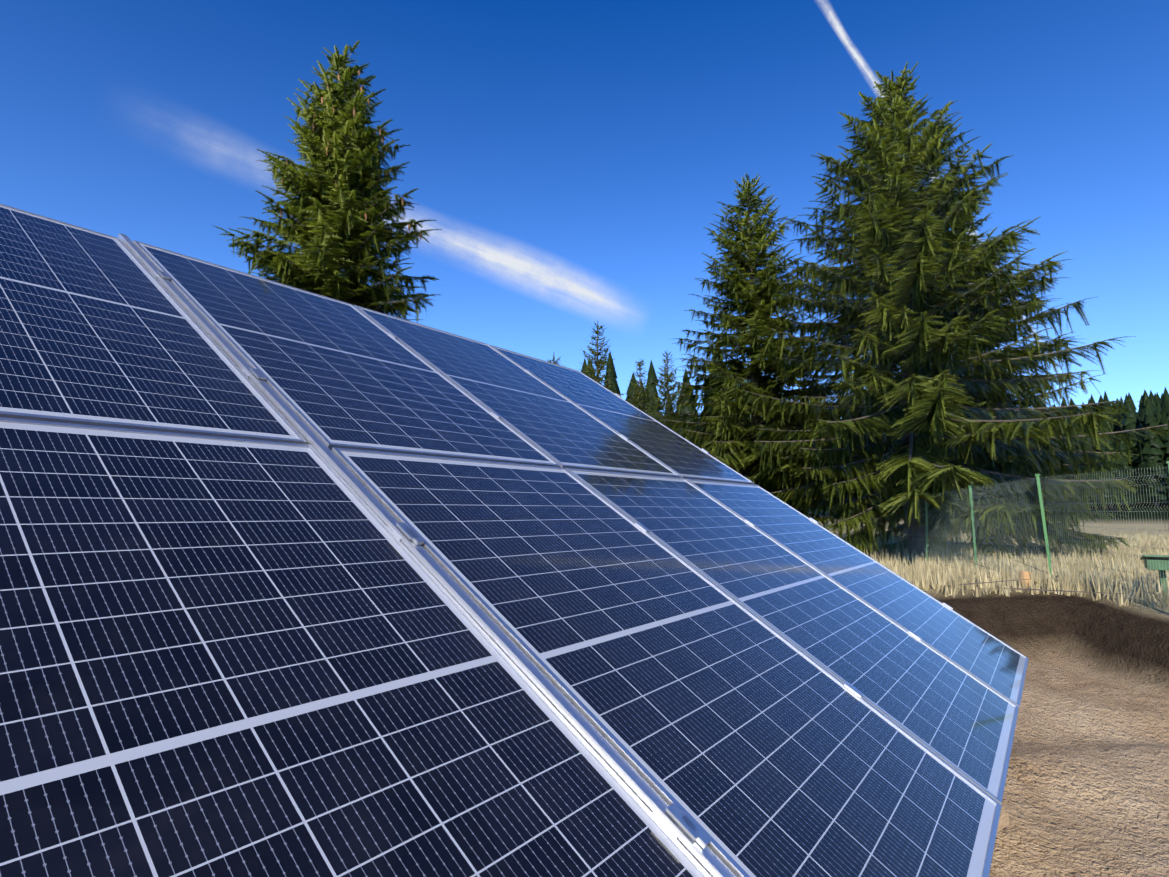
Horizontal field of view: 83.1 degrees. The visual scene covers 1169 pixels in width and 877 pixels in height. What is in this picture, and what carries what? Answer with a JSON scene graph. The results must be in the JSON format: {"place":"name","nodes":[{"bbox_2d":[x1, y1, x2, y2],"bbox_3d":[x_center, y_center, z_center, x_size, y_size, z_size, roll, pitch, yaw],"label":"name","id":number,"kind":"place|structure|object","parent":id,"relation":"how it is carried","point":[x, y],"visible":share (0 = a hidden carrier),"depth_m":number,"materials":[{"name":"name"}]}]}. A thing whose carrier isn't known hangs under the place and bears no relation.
{"place":"outdoors","nodes":[
{"label":"outdoors","id":0,"kind":"place"},
{"bbox_2d":[0,0,1168,418],"label":"sky","id":1,"kind":"structure","parent":0,"point":[572,160],"materials":[{"name":"blue"}]},
{"bbox_2d":[814,502,1168,876],"bbox_3d":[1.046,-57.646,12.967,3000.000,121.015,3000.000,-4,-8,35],"label":"ground","id":2,"kind":"structure","parent":0,"point":[1086,791],"depth_m":5.20,"materials":[{"name":"brown soil"}]},
{"bbox_2d":[211,40,441,322],"bbox_3d":[-4.983,-2.648,12.861,5.898,10.551,5.702,-4,-8,35],"label":"spruce","id":3,"kind":"object","parent":2,"relation":"on","point":[339,209],"visible":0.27,"depth_m":12.35,"materials":[{"name":"green plant"}]},
{"bbox_2d":[0,204,710,876],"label":"solar table","id":4,"kind":"object","parent":2,"relation":"on","point":[242,634],"visible":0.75,"depth_m":1.18,"materials":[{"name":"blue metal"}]},
{"bbox_2d":[547,352,560,364],"bbox_3d":[-1.475,0.468,30.937,4.265,9.303,4.251,2,-7,-21],"label":"spruce","id":5,"kind":"object","parent":2,"relation":"on","point":[553,360],"visible":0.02,"depth_m":31.42,"materials":[{"name":"green plant"}]},
{"bbox_2d":[133,240,1027,876],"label":"solar table","id":6,"kind":"object","parent":2,"relation":"on","point":[745,676],"visible":0.9,"depth_m":2.26,"materials":[{"name":"blue glass"}]},
{"bbox_2d":[118,233,735,876],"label":"mounting rail","id":7,"kind":"object","parent":6,"relation":"attached to","point":[626,773],"visible":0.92,"depth_m":1.54,"materials":[{"name":"silver metal"}]},
{"bbox_2d":[579,320,625,394],"bbox_3d":[0.825,-0.436,34.320,5.120,11.696,5.009,0,-6,-1],"label":"spruce","id":8,"kind":"object","parent":2,"relation":"on","point":[599,368],"visible":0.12,"depth_m":34.45,"materials":[{"name":"green plant"}]},
{"bbox_2d":[625,359,658,420],"bbox_3d":[3.349,0.586,37.964,4.736,10.688,4.862,1,-6,-12],"label":"spruce","id":9,"kind":"object","parent":2,"relation":"on","point":[639,394],"visible":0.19,"depth_m":38.40,"materials":[{"name":"green plant"}]},
{"bbox_2d":[650,351,693,437],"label":"spruce","id":10,"kind":"object","parent":2,"relation":"on","point":[667,404],"visible":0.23,"depth_m":44.40,"materials":[{"name":"green plant"}]},
{"bbox_2d":[707,365,744,452],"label":"spruce","id":11,"kind":"object","parent":2,"relation":"on","point":[738,423],"depth_m":40.26,"materials":[{"name":"green plant"}]},
{"bbox_2d":[653,173,863,533],"bbox_3d":[4.771,-2.187,18.979,6.212,11.182,7.084,-4,-8,35],"label":"spruce","id":12,"kind":"object","parent":2,"relation":"on","point":[753,301],"visible":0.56,"depth_m":18.34,"materials":[{"name":"green plant"}]},
{"bbox_2d":[581,347,1168,516],"bbox_3d":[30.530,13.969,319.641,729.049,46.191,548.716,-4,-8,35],"label":"forest","id":13,"kind":"object","parent":2,"relation":"on","point":[1153,410],"visible":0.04,"depth_m":127.95,"materials":[{"name":"green plant"}]},
{"bbox_2d":[724,62,1168,559],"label":"spruce","id":14,"kind":"object","parent":2,"relation":"on","point":[914,317],"visible":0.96,"depth_m":15.50,"materials":[{"name":"green plant"}]},
{"bbox_2d":[801,461,1168,609],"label":"fence","id":15,"kind":"object","parent":2,"relation":"on","point":[974,528],"visible":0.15,"depth_m":9.49,"materials":[{"name":"green metal"}]},
{"bbox_2d":[840,207,1143,562],"bbox_3d":[10.476,-1.437,18.013,6.956,10.561,7.290,-4,-8,35],"label":"conifer tree","id":16,"kind":"object","parent":2,"relation":"on","point":[1082,467],"visible":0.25,"depth_m":16.17,"materials":[{"name":"green plant"}]},
{"bbox_2d":[836,531,1168,610],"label":"dry grass tufts","id":17,"kind":"object","parent":2,"relation":"on","point":[956,575],"visible":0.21,"depth_m":10.49,"materials":[{"name":"beige plant"}]},
{"bbox_2d":[997,810,1008,831],"bbox_3d":[1.621,1.903,3.134,1.100,0.060,0.300,5,-8,-36],"label":"rock","id":18,"kind":"object","parent":2,"relation":"on","point":[1003,822],"visible":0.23,"depth_m":3.31,"materials":[{"name":"beige stone"}]},
{"bbox_2d":[1019,571,1031,588],"bbox_3d":[5.937,1.925,8.861,0.177,0.281,0.177,-4,-8,35],"label":"cut stump","id":19,"kind":"object","parent":2,"relation":"on","point":[1026,574],"visible":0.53,"depth_m":8.81,"materials":[{"name":"brown wood"}]},
{"bbox_2d":[1140,555,1168,600],"bbox_3d":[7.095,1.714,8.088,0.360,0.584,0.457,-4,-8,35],"label":"bench","id":20,"kind":"object","parent":2,"relation":"on","point":[1151,561],"visible":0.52,"depth_m":8.02,"materials":[{"name":"green metal"}]}
]}

